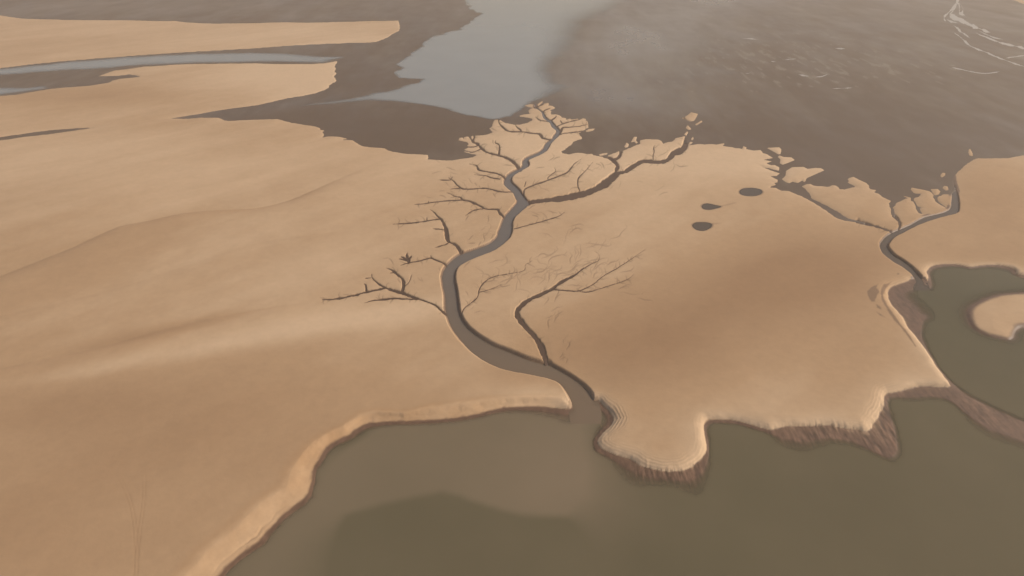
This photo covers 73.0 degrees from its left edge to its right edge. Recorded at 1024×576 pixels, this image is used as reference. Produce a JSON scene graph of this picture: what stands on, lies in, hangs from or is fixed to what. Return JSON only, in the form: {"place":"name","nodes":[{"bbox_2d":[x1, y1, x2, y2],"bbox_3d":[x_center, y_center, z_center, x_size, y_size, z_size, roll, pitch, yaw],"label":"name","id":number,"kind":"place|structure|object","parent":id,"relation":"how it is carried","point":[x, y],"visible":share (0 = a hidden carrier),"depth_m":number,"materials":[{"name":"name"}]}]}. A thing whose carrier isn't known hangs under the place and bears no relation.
{"place":"outdoors","nodes":[
{"label":"outdoors","id":0,"kind":"place"},
{"bbox_2d":[0,87,43,93],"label":"side river pool","id":1,"kind":"structure","parent":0,"point":[6,90],"depth_m":494.28,"materials":[{"name":"liquid"}]},
{"bbox_2d":[0,53,341,73],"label":"side river","id":2,"kind":"structure","parent":0,"point":[188,58],"depth_m":581.73,"materials":[{"name":"liquid"}]},
{"bbox_2d":[0,16,399,67],"bbox_3d":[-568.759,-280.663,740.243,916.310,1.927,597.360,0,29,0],"label":"sand bar","id":3,"kind":"object","parent":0,"point":[29,41],"visible":1,"depth_m":678.34,"materials":[{"name":"beige sand"}]},
{"bbox_2d":[321,0,621,118],"bbox_3d":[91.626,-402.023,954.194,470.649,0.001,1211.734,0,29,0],"label":"river","id":4,"kind":"structure","parent":0,"point":[490,61],"depth_m":585.30,"materials":[{"name":"liquid"}]},
{"bbox_2d":[0,61,1023,575],"bbox_3d":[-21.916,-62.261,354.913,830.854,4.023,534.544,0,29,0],"label":"sand flat","id":5,"kind":"structure","parent":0,"point":[200,375],"depth_m":234.07,"materials":[{"name":"beige sand"}]},
{"bbox_2d":[323,268,446,315],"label":"tidal rill","id":6,"kind":"structure","parent":5,"relation":"on","point":[404,293],"depth_m":239.28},
{"bbox_2d":[401,254,446,266],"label":"tidal rill","id":7,"kind":"structure","parent":5,"relation":"on","point":[407,259],"depth_m":261.71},
{"bbox_2d":[398,210,461,254],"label":"tidal rill","id":8,"kind":"structure","parent":5,"relation":"on","point":[447,237],"depth_m":284.49,"materials":[{"name":"brown soil"}]},
{"bbox_2d":[414,193,503,217],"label":"tidal rill","id":9,"kind":"structure","parent":5,"relation":"on","point":[468,201],"depth_m":309.19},
{"bbox_2d":[445,178,512,192],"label":"tidal rill","id":10,"kind":"structure","parent":5,"relation":"on","point":[474,188],"depth_m":325.55,"materials":[{"name":"brown soil"}]},
{"bbox_2d":[473,164,505,179],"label":"tidal rill","id":11,"kind":"structure","parent":5,"relation":"on","point":[489,172],"depth_m":344.93,"materials":[{"name":"brown soil"}]},
{"bbox_2d":[470,136,518,169],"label":"tidal rill","id":12,"kind":"structure","parent":5,"relation":"on","point":[499,155],"depth_m":371.70,"materials":[{"name":"brown soil"}]},
{"bbox_2d":[461,263,527,313],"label":"tidal rill","id":13,"kind":"structure","parent":5,"relation":"on","point":[485,290],"depth_m":241.78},
{"bbox_2d":[442,104,600,423],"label":"tidal creek","id":14,"kind":"structure","parent":5,"relation":"on","point":[586,409],"depth_m":213.07,"materials":[{"name":"liquid"}]},
{"bbox_2d":[498,120,550,140],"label":"tidal rill","id":15,"kind":"structure","parent":5,"relation":"on","point":[540,135],"depth_m":404.61,"materials":[{"name":"brown soil"}]},
{"bbox_2d":[515,214,561,228],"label":"tidal rill","id":16,"kind":"structure","parent":5,"relation":"on","point":[538,222],"depth_m":291.71,"materials":[{"name":"brown soil"}]},
{"bbox_2d":[523,159,580,195],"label":"tidal rill","id":17,"kind":"structure","parent":5,"relation":"on","point":[547,178],"depth_m":334.82,"materials":[{"name":"brown soil"}]},
{"bbox_2d":[515,250,643,365],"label":"tidal rill","id":18,"kind":"structure","parent":5,"relation":"on","point":[528,330],"depth_m":232.19,"materials":[{"name":"brown soil"}]},
{"bbox_2d":[528,117,687,204],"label":"side creek","id":19,"kind":"structure","parent":5,"relation":"on","point":[606,182],"depth_m":331.48,"materials":[{"name":"brown soil"}]},
{"bbox_2d":[607,152,621,175],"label":"tidal rill","id":20,"kind":"structure","parent":5,"relation":"on","point":[615,162],"depth_m":360.18,"materials":[{"name":"brown soil"}]},
{"bbox_2d":[692,222,711,230],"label":"tidal pool","id":21,"kind":"structure","parent":5,"relation":"on","point":[701,226],"depth_m":288.02,"materials":[{"name":"liquid"}]},
{"bbox_2d":[702,203,720,209],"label":"tidal pool","id":22,"kind":"structure","parent":5,"relation":"on","point":[707,206],"depth_m":306.46,"materials":[{"name":"liquid"}]},
{"bbox_2d":[739,188,761,195],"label":"tidal pool","id":23,"kind":"structure","parent":5,"relation":"on","point":[750,191],"depth_m":322.31,"materials":[{"name":"liquid"}]},
{"bbox_2d":[768,147,780,153],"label":"sand islet","id":24,"kind":"object","parent":5,"relation":"on","point":[777,150],"visible":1,"depth_m":376.34,"materials":[{"name":"beige sand"}]},
{"bbox_2d":[778,156,793,164],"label":"sand islet","id":25,"kind":"object","parent":5,"relation":"on","point":[784,160],"visible":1,"depth_m":362.01,"materials":[{"name":"beige sand"}]},
{"bbox_2d":[782,167,823,182],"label":"sand islet","id":26,"kind":"object","parent":5,"relation":"on","point":[797,174],"visible":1,"depth_m":343.42,"materials":[{"name":"beige sand"}]},
{"bbox_2d":[864,222,891,232],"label":"tidal rill","id":27,"kind":"structure","parent":5,"relation":"on","point":[867,224],"depth_m":288.62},
{"bbox_2d":[880,186,958,289],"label":"tidal creek","id":28,"kind":"structure","parent":5,"relation":"on","point":[919,284],"depth_m":278.86,"materials":[{"name":"brown liquid"}]},
{"bbox_2d":[929,189,946,196],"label":"sand islet","id":29,"kind":"object","parent":5,"relation":"on","point":[936,191],"visible":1,"depth_m":322.17,"materials":[{"name":"beige sand"}]},
{"bbox_2d":[0,0,1023,224],"bbox_3d":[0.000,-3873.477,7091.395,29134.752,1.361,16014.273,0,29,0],"label":"mudflat","id":30,"kind":"structure","parent":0,"point":[902,115],"depth_m":521.47,"materials":[{"name":"soil"}]},
{"bbox_2d":[683,112,697,120],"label":"sand islet","id":31,"kind":"object","parent":30,"relation":"on","point":[691,116],"visible":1,"depth_m":431.53,"materials":[{"name":"beige sand"}]},
{"bbox_2d":[944,0,1023,73],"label":"braided rivulet","id":32,"kind":"structure","parent":30,"relation":"on","point":[956,18],"depth_m":711.91,"materials":[{"name":"liquid"}]},
{"bbox_2d":[225,267,1023,575],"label":"lagoon water","id":33,"kind":"structure","parent":0,"point":[522,493],"depth_m":158.80,"materials":[{"name":"brown liquid"}]},
{"bbox_2d":[964,291,1023,340],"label":"sand islet","id":34,"kind":"object","parent":33,"relation":"in","point":[1000,316],"visible":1,"depth_m":227.89,"materials":[{"name":"beige sand"}]}
]}

